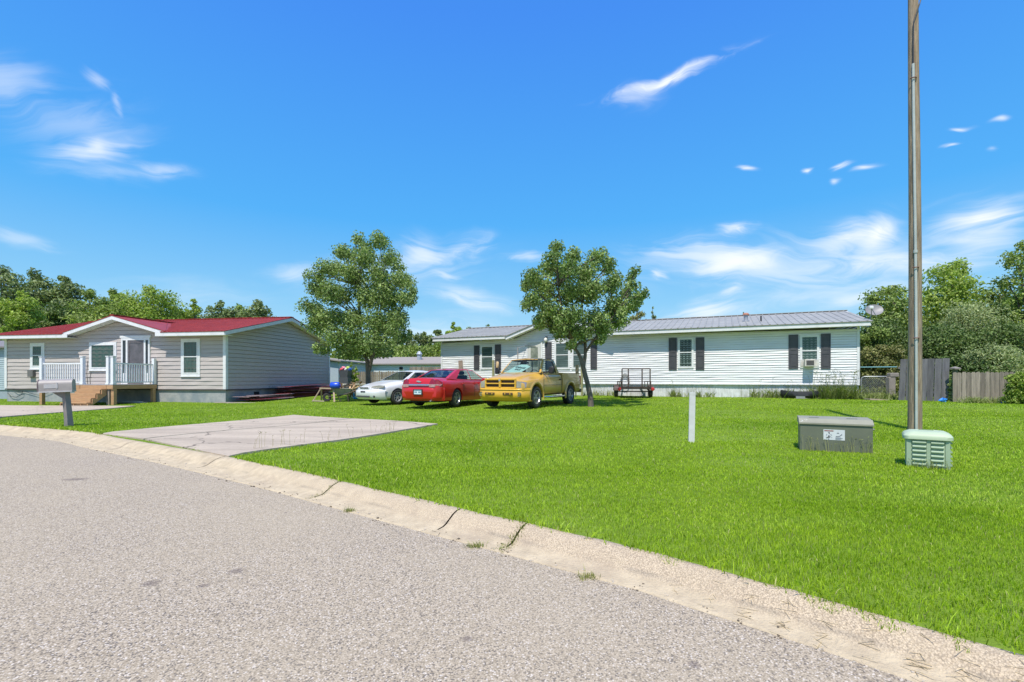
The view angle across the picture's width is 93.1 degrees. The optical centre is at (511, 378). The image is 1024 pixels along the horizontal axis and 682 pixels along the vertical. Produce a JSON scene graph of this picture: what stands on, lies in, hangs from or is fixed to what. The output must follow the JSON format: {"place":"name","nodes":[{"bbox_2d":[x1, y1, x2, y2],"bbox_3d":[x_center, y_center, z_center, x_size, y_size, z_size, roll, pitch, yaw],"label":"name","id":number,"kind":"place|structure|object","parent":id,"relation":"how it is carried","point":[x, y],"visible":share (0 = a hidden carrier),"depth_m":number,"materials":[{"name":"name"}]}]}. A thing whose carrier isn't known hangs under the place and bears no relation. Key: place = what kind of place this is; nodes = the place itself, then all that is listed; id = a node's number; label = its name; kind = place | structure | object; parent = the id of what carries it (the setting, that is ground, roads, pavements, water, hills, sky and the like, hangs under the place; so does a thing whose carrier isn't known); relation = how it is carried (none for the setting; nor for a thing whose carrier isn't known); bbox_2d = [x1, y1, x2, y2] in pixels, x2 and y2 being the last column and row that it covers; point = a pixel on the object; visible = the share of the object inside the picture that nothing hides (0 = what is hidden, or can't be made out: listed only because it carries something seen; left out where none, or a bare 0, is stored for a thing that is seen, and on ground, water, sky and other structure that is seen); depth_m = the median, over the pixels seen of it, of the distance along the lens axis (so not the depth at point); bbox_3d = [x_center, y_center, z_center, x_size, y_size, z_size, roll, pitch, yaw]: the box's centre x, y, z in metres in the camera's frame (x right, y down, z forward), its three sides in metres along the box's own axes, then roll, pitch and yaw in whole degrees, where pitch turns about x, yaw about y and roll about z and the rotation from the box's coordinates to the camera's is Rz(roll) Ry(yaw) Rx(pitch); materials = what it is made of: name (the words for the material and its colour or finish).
{"place":"outdoors","nodes":[
{"label":"outdoors","id":0,"kind":"place"},
{"bbox_2d":[0,405,132,417],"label":"driveway","id":1,"kind":"structure","parent":0,"point":[13,410],"depth_m":18.18,"materials":[{"name":"concrete"}]},
{"bbox_2d":[103,415,437,458],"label":"driveway","id":2,"kind":"structure","parent":0,"point":[231,438],"depth_m":10.28,"materials":[{"name":"concrete"}]},
{"bbox_2d":[338,370,352,387],"bbox_3d":[-10.815,0.150,31.500,0.680,1.421,0.600,0,0,10],"label":"trash bin","id":3,"kind":"object","parent":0,"point":[345,377],"visible":0.67,"depth_m":31.26,"materials":[{"name":"grey plastic"}]},
{"bbox_2d":[0,435,912,681],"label":"road","id":4,"kind":"structure","parent":0,"point":[117,568],"depth_m":2.81,"materials":[{"name":"grey asphalt"}]},
{"bbox_2d":[461,539,490,548],"bbox_3d":[-0.288,1.280,3.763,0.246,0.052,0.144,0,0,0],"label":"weed tuft","id":5,"kind":"object","parent":4,"relation":"on","point":[478,545],"visible":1,"depth_m":3.75,"materials":[{"name":"green plant"}]},
{"bbox_2d":[29,437,924,681],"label":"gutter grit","id":6,"kind":"object","parent":4,"relation":"on","point":[853,661],"visible":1,"depth_m":3.62,"materials":[{"name":"grey gravel"}]},
{"bbox_2d":[0,425,1023,681],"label":"kerb","id":7,"kind":"structure","parent":4,"relation":"on","point":[698,587],"depth_m":3.12,"materials":[{"name":"concrete"}]},
{"bbox_2d":[493,519,529,551],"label":"joint weeds","id":8,"kind":"object","parent":7,"relation":"on","point":[523,525],"visible":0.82,"depth_m":3.81,"materials":[{"name":"green plant"}]},
{"bbox_2d":[669,581,1023,681],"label":"straw litter","id":9,"kind":"object","parent":7,"relation":"on","point":[868,643],"visible":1,"depth_m":2.28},
{"bbox_2d":[575,567,600,581],"bbox_3d":[0.478,1.280,3.183,0.152,0.052,0.212,0,0,-33],"label":"weed tuft","id":10,"kind":"object","parent":4,"relation":"on","point":[582,576],"visible":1,"depth_m":3.17,"materials":[{"name":"green plant"}]},
{"bbox_2d":[0,392,1023,654],"bbox_3d":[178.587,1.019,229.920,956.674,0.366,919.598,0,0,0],"label":"lawn","id":11,"kind":"structure","parent":0,"point":[992,642],"depth_m":5.66,"materials":[{"name":"plant"}]},
{"bbox_2d":[0,341,6,398],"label":"mobile home","id":12,"kind":"object","parent":11,"relation":"on","point":[3,393],"depth_m":27.55,"materials":[{"name":"blue"}]},
{"bbox_2d":[0,289,48,340],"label":"maple tree","id":13,"kind":"object","parent":11,"relation":"on","point":[9,310],"visible":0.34,"depth_m":42.37,"materials":[{"name":"green plant"}]},
{"bbox_2d":[0,265,51,330],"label":"tree","id":14,"kind":"object","parent":11,"relation":"on","point":[8,281],"visible":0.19,"depth_m":51.88,"materials":[{"name":"green plant"}]},
{"bbox_2d":[15,267,58,310],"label":"tree","id":15,"kind":"object","parent":11,"relation":"on","point":[38,279],"visible":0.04,"depth_m":55.64,"materials":[{"name":"green plant"}]},
{"bbox_2d":[28,303,74,327],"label":"oak tree","id":16,"kind":"object","parent":11,"relation":"on","point":[53,311],"visible":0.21,"depth_m":46.33,"materials":[{"name":"green plant"}]},
{"bbox_2d":[37,379,75,425],"bbox_3d":[-11.170,0.683,11.909,0.665,1.376,0.330,0,0,-28],"label":"mailbox","id":17,"kind":"object","parent":11,"relation":"on","point":[62,388],"visible":0.93,"depth_m":11.90,"materials":[{"name":"silver metal"}]},
{"bbox_2d":[37,275,87,320],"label":"tree","id":18,"kind":"object","parent":11,"relation":"on","point":[63,294],"visible":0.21,"depth_m":54.17,"materials":[{"name":"green plant"}]},
{"bbox_2d":[65,288,113,319],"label":"oak tree","id":19,"kind":"object","parent":11,"relation":"on","point":[89,295],"visible":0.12,"depth_m":49.50,"materials":[{"name":"green plant"}]},
{"bbox_2d":[58,304,126,323],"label":"oak tree","id":20,"kind":"object","parent":11,"relation":"on","point":[78,318],"visible":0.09,"depth_m":45.21,"materials":[{"name":"green plant"}]},
{"bbox_2d":[39,356,156,405],"bbox_3d":[-19.212,0.087,22.114,3.957,2.190,2.995,0,0,10],"label":"porch","id":21,"kind":"object","parent":11,"relation":"on","point":[84,394],"visible":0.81,"depth_m":21.48,"materials":[{"name":"white wood"}]},
{"bbox_2d":[91,287,129,314],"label":"oak tree","id":22,"kind":"object","parent":11,"relation":"on","point":[112,291],"visible":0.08,"depth_m":53.45,"materials":[{"name":"green plant"}]},
{"bbox_2d":[117,401,146,402],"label":"scrap boards","id":23,"kind":"object","parent":11,"relation":"on","point":[131,402],"visible":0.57,"depth_m":22.43,"materials":[{"name":"wood"}]},
{"bbox_2d":[109,284,191,319],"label":"maple tree","id":24,"kind":"object","parent":11,"relation":"on","point":[155,310],"visible":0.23,"depth_m":46.40,"materials":[{"name":"green plant"}]},
{"bbox_2d":[0,314,334,402],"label":"mobile home","id":25,"kind":"object","parent":11,"relation":"on","point":[207,360],"visible":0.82,"depth_m":23.89,"materials":[{"name":"beige plastic"}]},
{"bbox_2d":[29,343,44,369],"bbox_3d":[-23.920,-1.139,24.434,0.907,1.340,0.075,0,0,10],"label":"window","id":26,"kind":"structure","parent":25,"relation":"in","point":[35,348],"depth_m":24.45,"materials":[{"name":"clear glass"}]},
{"bbox_2d":[88,342,116,370],"bbox_3d":[-20.073,-1.097,23.786,1.616,1.410,0.075,0,0,10],"label":"window","id":27,"kind":"structure","parent":25,"relation":"in","point":[98,351],"depth_m":23.81,"materials":[{"name":"white glass"}]},
{"bbox_2d":[127,340,143,383],"bbox_3d":[-18.189,-0.803,23.446,0.913,2.126,0.100,0,0,10],"label":"door","id":28,"kind":"structure","parent":25,"relation":"in","point":[135,347],"depth_m":23.46,"materials":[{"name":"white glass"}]},
{"bbox_2d":[180,338,200,376],"bbox_3d":[-15.231,-1.007,22.970,1.068,1.815,0.075,0,0,10],"label":"window","id":29,"kind":"structure","parent":25,"relation":"in","point":[190,348],"depth_m":22.97,"materials":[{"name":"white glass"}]},
{"bbox_2d":[181,298,202,318],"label":"oak tree","id":30,"kind":"object","parent":11,"relation":"on","point":[196,310],"visible":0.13,"depth_m":48.78,"materials":[{"name":"green plant"}]},
{"bbox_2d":[200,300,238,318],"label":"oak tree","id":31,"kind":"object","parent":11,"relation":"on","point":[221,313],"visible":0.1,"depth_m":55.60,"materials":[{"name":"green plant"}]},
{"bbox_2d":[225,303,247,317],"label":"oak tree","id":32,"kind":"object","parent":11,"relation":"on","point":[239,306],"visible":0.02,"depth_m":59.64,"materials":[{"name":"green plant"}]},
{"bbox_2d":[236,299,276,317],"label":"oak tree","id":33,"kind":"object","parent":11,"relation":"on","point":[257,310],"visible":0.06,"depth_m":55.37,"materials":[{"name":"green plant"}]},
{"bbox_2d":[234,393,293,400],"bbox_3d":[-12.266,0.909,24.313,1.526,0.300,3.157,0,0,10],"label":"metal panel stack","id":34,"kind":"object","parent":11,"relation":"on","point":[265,397],"visible":0.98,"depth_m":23.46,"materials":[{"name":"metal"}]},
{"bbox_2d":[274,384,332,397],"bbox_3d":[-11.819,0.637,28.058,1.373,0.697,5.524,0,0,10],"label":"metal panel stack","id":35,"kind":"object","parent":11,"relation":"on","point":[303,390],"visible":0.81,"depth_m":27.27,"materials":[{"name":"red metal"}]},
{"bbox_2d":[254,423,394,447],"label":"seed stalks","id":36,"kind":"object","parent":11,"relation":"on","point":[304,435],"visible":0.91,"depth_m":8.46,"materials":[{"name":"plant"}]},
{"bbox_2d":[312,387,340,401],"bbox_3d":[-8.547,0.722,22.381,1.153,0.659,0.633,0,0,10],"label":"sawhorse","id":37,"kind":"object","parent":11,"relation":"on","point":[320,388],"visible":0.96,"depth_m":22.27,"materials":[{"name":"brown wood"}]},
{"bbox_2d":[322,388,355,401],"bbox_3d":[-7.918,0.732,22.608,1.726,0.636,0.626,0,0,-12],"label":"wheelbarrow","id":38,"kind":"object","parent":11,"relation":"on","point":[342,391],"visible":0.83,"depth_m":22.41,"materials":[{"name":"green metal"}]},
{"bbox_2d":[330,382,340,388],"bbox_3d":[-8.076,0.291,22.200,0.430,0.300,0.295,0,0,0],"label":"jug","id":39,"kind":"object","parent":38,"relation":"on","point":[335,385],"visible":1,"depth_m":22.08,"materials":[{"name":"blue plastic"}]},
{"bbox_2d":[330,347,363,364],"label":"tree","id":40,"kind":"object","parent":11,"relation":"on","point":[355,358],"visible":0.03,"depth_m":61.11,"materials":[{"name":"green plant"}]},
{"bbox_2d":[330,358,365,382],"bbox_3d":[-15.821,-0.490,42.650,5.600,2.681,9.616,0,0,3],"label":"mobile home","id":41,"kind":"object","parent":11,"relation":"on","point":[335,367],"visible":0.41,"depth_m":38.85,"materials":[{"name":"white metal"}]},
{"bbox_2d":[340,381,361,396],"bbox_3d":[-7.554,0.479,22.893,2.008,0.758,1.242,0,0,0],"label":"scrap wood pile","id":42,"kind":"object","parent":11,"relation":"on","point":[353,387],"visible":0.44,"depth_m":22.93,"materials":[{"name":"brown wood"}]},
{"bbox_2d":[353,366,358,386],"bbox_3d":[-10.284,0.157,31.978,0.515,1.987,0.447,0,0,24],"label":"shrub","id":43,"kind":"object","parent":11,"relation":"on","point":[355,376],"visible":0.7,"depth_m":31.96,"materials":[{"name":"green plant"}]},
{"bbox_2d":[294,229,418,399],"bbox_3d":[-7.612,-3.132,24.024,6.117,8.619,5.045,0,0,0],"label":"shade tree","id":44,"kind":"object","parent":11,"relation":"on","point":[324,323],"visible":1,"depth_m":22.67,"materials":[{"name":"green plant"}]},
{"bbox_2d":[352,371,405,385],"bbox_3d":[-9.167,0.183,33.026,4.400,1.450,0.068,0,0,0],"label":"picket fence","id":45,"kind":"object","parent":11,"relation":"on","point":[375,376],"visible":0.39,"depth_m":33.00,"materials":[{"name":"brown wood"}]},
{"bbox_2d":[355,370,427,403],"bbox_3d":[-4.539,0.325,21.517,2.060,1.432,4.858,0,0,38],"label":"sedan","id":46,"kind":"object","parent":11,"relation":"on","point":[382,389],"visible":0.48,"depth_m":19.82,"materials":[{"name":"white paint"}]},
{"bbox_2d":[360,351,440,382],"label":"mobile home","id":47,"kind":"object","parent":11,"relation":"on","point":[394,364],"visible":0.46,"depth_m":44.86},
{"bbox_2d":[388,343,427,356],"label":"tree","id":48,"kind":"object","parent":11,"relation":"on","point":[405,350],"visible":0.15,"depth_m":62.90,"materials":[{"name":"green plant"}]},
{"bbox_2d":[404,329,423,352],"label":"pine tree","id":49,"kind":"object","parent":11,"relation":"on","point":[413,340],"visible":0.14,"depth_m":71.60,"materials":[{"name":"green plant"}]},
{"bbox_2d":[416,331,432,352],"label":"pine tree","id":50,"kind":"object","parent":11,"relation":"on","point":[423,341],"visible":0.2,"depth_m":73.43,"materials":[{"name":"green plant"}]},
{"bbox_2d":[422,342,440,356],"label":"tree","id":51,"kind":"object","parent":11,"relation":"on","point":[433,351],"visible":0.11,"depth_m":64.65,"materials":[{"name":"green plant"}]},
{"bbox_2d":[428,329,442,349],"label":"pine tree","id":52,"kind":"object","parent":11,"relation":"on","point":[437,332],"visible":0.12,"depth_m":71.74,"materials":[{"name":"green plant"}]},
{"bbox_2d":[402,368,485,406],"bbox_3d":[-2.372,0.310,19.841,2.180,1.480,5.109,0,0,24],"label":"sedan","id":53,"kind":"object","parent":11,"relation":"on","point":[440,385],"visible":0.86,"depth_m":17.97,"materials":[{"name":"red paint"}]},
{"bbox_2d":[445,322,462,342],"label":"tree","id":54,"kind":"object","parent":11,"relation":"on","point":[458,328],"visible":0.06,"depth_m":63.71,"materials":[{"name":"green plant"}]},
{"bbox_2d":[492,360,494,375],"bbox_3d":[-1.007,-0.016,26.184,0.100,2.000,0.100,0,0,24],"label":"wooden post","id":55,"kind":"object","parent":11,"relation":"on","point":[493,367],"visible":0.36,"depth_m":26.15,"materials":[{"name":"wood"}]},
{"bbox_2d":[479,358,581,407],"bbox_3d":[0.851,0.103,18.994,2.520,1.837,5.315,0,0,30],"label":"pickup truck","id":56,"kind":"object","parent":11,"relation":"on","point":[531,388],"visible":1,"depth_m":17.32,"materials":[{"name":"gold metal"}]},
{"bbox_2d":[506,365,529,371],"bbox_3d":[0.227,-0.397,18.233,1.005,0.302,0.316,0,0,30],"label":"windshield","id":57,"kind":"object","parent":56,"relation":"on","point":[519,368],"visible":1,"depth_m":18.20,"materials":[{"name":"clear"}]},
{"bbox_2d":[581,369,582,395],"bbox_3d":[3.489,-0.051,24.221,0.100,2.000,0.100,0,0,24],"label":"wooden post","id":58,"kind":"object","parent":11,"relation":"on","point":[581,383],"visible":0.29,"depth_m":24.18,"materials":[{"name":"wood"}]},
{"bbox_2d":[519,239,649,406],"bbox_3d":[2.755,-2.064,18.254,4.986,6.513,3.966,0,0,0],"label":"shade tree","id":59,"kind":"object","parent":11,"relation":"on","point":[563,272],"visible":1,"depth_m":17.23,"materials":[{"name":"green plant"}]},
{"bbox_2d":[583,385,613,395],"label":"tall weeds","id":60,"kind":"object","parent":11,"relation":"on","point":[599,393],"visible":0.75,"depth_m":24.82,"materials":[{"name":"plant"}]},
{"bbox_2d":[613,368,654,396],"bbox_3d":[5.840,0.192,23.553,1.820,1.365,3.297,0,0,8],"label":"utility trailer","id":61,"kind":"object","parent":11,"relation":"on","point":[617,388],"visible":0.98,"depth_m":22.03,"materials":[{"name":"black metal"}]},
{"bbox_2d":[629,305,645,319],"bbox_3d":[10.440,-2.578,39.977,2.285,7.472,2.029,0,0,31],"label":"pear tree","id":62,"kind":"object","parent":11,"relation":"on","point":[639,315],"visible":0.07,"depth_m":39.77,"materials":[{"name":"green plant"}]},
{"bbox_2d":[432,310,872,397],"bbox_3d":[6.753,-1.154,28.186,21.550,4.648,10.381,0,0,24],"label":"mobile home","id":63,"kind":"object","parent":11,"relation":"on","point":[686,355],"visible":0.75,"depth_m":23.54,"materials":[{"name":"white plastic"}]},
{"bbox_2d":[480,345,493,368],"bbox_3d":[-1.418,-1.239,27.752,0.861,1.373,0.054,0,0,24],"label":"window","id":64,"kind":"structure","parent":63,"relation":"in","point":[486,351],"depth_m":27.76,"materials":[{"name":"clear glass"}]},
{"bbox_2d":[528,343,540,371],"bbox_3d":[1.217,-0.897,26.566,0.739,2.173,0.100,0,0,24],"label":"door","id":65,"kind":"structure","parent":63,"relation":"in","point":[533,352],"depth_m":26.58,"materials":[{"name":"silver metal"}]},
{"bbox_2d":[554,341,569,368],"bbox_3d":[2.686,-1.261,25.959,0.874,1.489,0.054,0,0,24],"label":"window","id":66,"kind":"structure","parent":63,"relation":"in","point":[561,357],"depth_m":25.97,"materials":[{"name":"clear glass"}]},
{"bbox_2d":[572,342,586,368],"bbox_3d":[3.543,-1.242,25.585,0.820,1.467,0.054,0,0,24],"label":"window","id":67,"kind":"structure","parent":63,"relation":"in","point":[575,360],"depth_m":25.62,"materials":[{"name":"clear glass"}]},
{"bbox_2d":[678,337,693,367],"bbox_3d":[8.403,-1.257,23.463,0.714,1.477,0.054,0,0,24],"label":"window","id":68,"kind":"structure","parent":63,"relation":"in","point":[685,346],"depth_m":23.45,"materials":[{"name":"white glass"}]},
{"bbox_2d":[800,359,818,366],"bbox_3d":[13.042,-0.703,21.205,0.698,0.315,0.382,0,0,24],"label":"air conditioner","id":69,"kind":"object","parent":63,"relation":"attached to","point":[809,362],"visible":1,"depth_m":21.12,"materials":[{"name":"white metal"}]},
{"bbox_2d":[800,335,818,367],"bbox_3d":[13.126,-1.219,21.400,0.738,1.445,0.054,0,0,24],"label":"window","id":70,"kind":"structure","parent":63,"relation":"in","point":[809,344],"depth_m":21.40,"materials":[{"name":"white glass"}]},
{"bbox_2d":[864,304,882,326],"bbox_3d":[15.363,-2.717,20.711,0.950,0.993,0.492,0,0,-27],"label":"satellite dish","id":71,"kind":"object","parent":63,"relation":"attached to","point":[873,309],"visible":0.95,"depth_m":20.79,"materials":[{"name":"grey metal"}]},
{"bbox_2d":[667,385,714,396],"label":"tall weeds","id":72,"kind":"object","parent":11,"relation":"on","point":[697,394],"visible":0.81,"depth_m":22.98,"materials":[{"name":"plant"}]},
{"bbox_2d":[688,392,695,442],"bbox_3d":[3.293,0.751,8.878,0.124,1.017,0.064,0,0,14],"label":"marker post","id":73,"kind":"object","parent":11,"relation":"on","point":[691,428],"visible":0.82,"depth_m":8.85,"materials":[{"name":"white plastic"}]},
{"bbox_2d":[748,377,797,397],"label":"tall weeds","id":74,"kind":"object","parent":11,"relation":"on","point":[767,395],"visible":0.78,"depth_m":21.77,"materials":[{"name":"green plant"}]},
{"bbox_2d":[780,390,821,398],"bbox_3d":[12.609,0.664,21.133,1.600,0.380,0.320,0,0,24],"label":"bumper cover","id":75,"kind":"object","parent":11,"relation":"on","point":[799,394],"visible":0.97,"depth_m":21.04,"materials":[{"name":"black plastic"}]},
{"bbox_2d":[794,369,875,398],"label":"tall weeds","id":76,"kind":"object","parent":11,"relation":"on","point":[840,392],"visible":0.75,"depth_m":20.63,"materials":[{"name":"green plant"}]},
{"bbox_2d":[797,415,874,453],"bbox_3d":[5.268,0.943,7.917,1.033,0.625,0.558,0,0,28],"label":"utility cabinet","id":77,"kind":"object","parent":11,"relation":"on","point":[833,430],"visible":0.95,"depth_m":7.71,"materials":[{"name":"metal"}]},
{"bbox_2d":[861,376,886,395],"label":"chain link gate","id":78,"kind":"structure","parent":11,"relation":"on","point":[871,381],"depth_m":20.84,"materials":[{"name":"metal"}]},
{"bbox_2d":[859,326,894,393],"bbox_3d":[18.337,-0.765,24.469,2.406,3.838,1.965,0,0,28],"label":"shade tree","id":79,"kind":"object","parent":11,"relation":"on","point":[877,334],"visible":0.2,"depth_m":24.31,"materials":[{"name":"green plant"}]},
{"bbox_2d":[862,387,893,399],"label":"tall grass","id":80,"kind":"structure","parent":11,"relation":"on","point":[877,392],"depth_m":19.92,"materials":[{"name":"plant"}]},
{"bbox_2d":[858,392,898,399],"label":"overgrown grass","id":81,"kind":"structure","parent":11,"relation":"on","point":[886,396],"depth_m":19.84,"materials":[{"name":"green plant"}]},
{"bbox_2d":[860,344,907,395],"bbox_3d":[17.826,-0.234,23.234,2.423,2.922,2.333,0,0,0],"label":"shrub","id":82,"kind":"object","parent":11,"relation":"on","point":[880,361],"visible":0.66,"depth_m":23.00,"materials":[{"name":"green plant"}]},
{"bbox_2d":[860,316,907,378],"bbox_3d":[20.108,-1.113,26.043,3.727,4.528,3.695,0,0,0],"label":"shade tree","id":83,"kind":"object","parent":11,"relation":"on","point":[897,335],"visible":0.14,"depth_m":25.51,"materials":[{"name":"green plant"}]},
{"bbox_2d":[886,373,898,396],"bbox_3d":[15.904,0.307,20.280,0.400,1.120,0.240,0,0,0],"label":"metal cabinet","id":84,"kind":"object","parent":11,"relation":"on","point":[890,381],"visible":0.78,"depth_m":20.18,"materials":[{"name":"grey metal"}]},
{"bbox_2d":[857,284,939,335],"bbox_3d":[22.680,-2.248,28.971,4.922,6.837,4.376,0,0,0],"label":"maple tree","id":85,"kind":"object","parent":11,"relation":"on","point":[892,304],"visible":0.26,"depth_m":28.34,"materials":[{"name":"green plant"}]},
{"bbox_2d":[907,0,922,429],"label":"utility pole","id":86,"kind":"object","parent":11,"relation":"on","point":[914,413],"visible":0.96,"depth_m":9.99,"materials":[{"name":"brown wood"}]},
{"bbox_2d":[898,358,949,400],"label":"wooden gate","id":87,"kind":"structure","parent":11,"relation":"on","point":[930,381],"depth_m":18.69,"materials":[{"name":"grey wood"}]},
{"bbox_2d":[902,429,953,469],"bbox_3d":[5.503,0.958,6.439,0.500,0.552,0.490,0,0,37],"label":"pedestal box","id":88,"kind":"object","parent":11,"relation":"on","point":[934,446],"visible":0.9,"depth_m":6.26,"materials":[{"name":"green plastic"}]},
{"bbox_2d":[907,459,949,470],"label":"tall grass","id":89,"kind":"structure","parent":11,"relation":"on","point":[932,464],"depth_m":6.21,"materials":[{"name":"plant"}]},
{"bbox_2d":[893,322,986,396],"bbox_3d":[21.059,-0.675,23.996,5.126,4.373,3.971,0,0,0],"label":"shade tree","id":90,"kind":"object","parent":11,"relation":"on","point":[938,342],"visible":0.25,"depth_m":23.08,"materials":[{"name":"green plant"}]},
{"bbox_2d":[947,380,951,401],"bbox_3d":[16.699,0.593,18.350,0.532,1.138,0.275,0,0,-16],"label":"shrub","id":91,"kind":"object","parent":11,"relation":"on","point":[949,389],"visible":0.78,"depth_m":18.29,"materials":[{"name":"green plant"}]},
{"bbox_2d":[949,366,960,401],"bbox_3d":[16.531,0.244,18.100,0.240,1.430,0.240,0,0,0],"label":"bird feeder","id":92,"kind":"object","parent":11,"relation":"on","point":[955,369],"visible":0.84,"depth_m":18.10,"materials":[{"name":"metal"}]},
{"bbox_2d":[922,257,1011,328],"bbox_3d":[26.291,-3.051,29.122,5.084,8.443,4.940,0,0,0],"label":"maple tree","id":93,"kind":"object","parent":11,"relation":"on","point":[949,288],"visible":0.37,"depth_m":28.34,"materials":[{"name":"green plant"}]},
{"bbox_2d":[933,353,1019,397],"bbox_3d":[19.278,0.034,20.418,3.248,2.340,2.529,0,0,0],"label":"shrub","id":94,"kind":"object","parent":11,"relation":"on","point":[964,365],"visible":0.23,"depth_m":20.07,"materials":[{"name":"green plant"}]},
{"bbox_2d":[931,297,1022,337],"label":"olive tree","id":95,"kind":"object","parent":11,"relation":"on","point":[972,311],"visible":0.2,"depth_m":24.87,"materials":[{"name":"green plant"}]},
{"bbox_2d":[953,396,1006,403],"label":"fence foot weeds","id":96,"kind":"object","parent":11,"relation":"on","point":[976,400],"visible":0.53,"depth_m":16.98,"materials":[{"name":"green plant"}]},
{"bbox_2d":[952,372,1014,402],"bbox_3d":[17.446,0.318,17.717,2.244,1.174,0.068,0,0,16],"label":"picket fence","id":97,"kind":"object","parent":11,"relation":"on","point":[978,384],"visible":0.62,"depth_m":17.79,"materials":[{"name":"brown wood"}]},
{"bbox_2d":[953,320,1023,370],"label":"shade tree","id":98,"kind":"object","parent":11,"relation":"on","point":[1011,333],"visible":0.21,"depth_m":22.56,"materials":[{"name":"green plant"}]},
{"bbox_2d":[961,341,1023,372],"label":"shrub","id":99,"kind":"object","parent":11,"relation":"on","point":[1011,356],"visible":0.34,"depth_m":19.67,"materials":[{"name":"green plant"}]},
{"bbox_2d":[974,284,1023,326],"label":"elm tree","id":100,"kind":"object","parent":11,"relation":"on","point":[991,294],"visible":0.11,"depth_m":26.95,"materials":[{"name":"green plant"}]},
{"bbox_2d":[987,240,1023,328],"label":"elm tree","id":101,"kind":"object","parent":11,"relation":"on","point":[1015,259],"visible":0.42,"depth_m":25.06,"materials":[{"name":"green plant"}]},
{"bbox_2d":[1000,371,1023,403],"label":"shrub","id":102,"kind":"object","parent":11,"relation":"on","point":[1013,392],"visible":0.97,"depth_m":16.55,"materials":[{"name":"green plant"}]},
{"bbox_2d":[0,0,1023,354],"label":"sky","id":103,"kind":"structure","parent":0,"point":[749,156],"materials":[{"name":"blue"}]},
{"bbox_2d":[800,434,872,453],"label":"tall grass","id":104,"kind":"structure","parent":0,"point":[840,445],"depth_m":7.58,"materials":[{"name":"green plant"}]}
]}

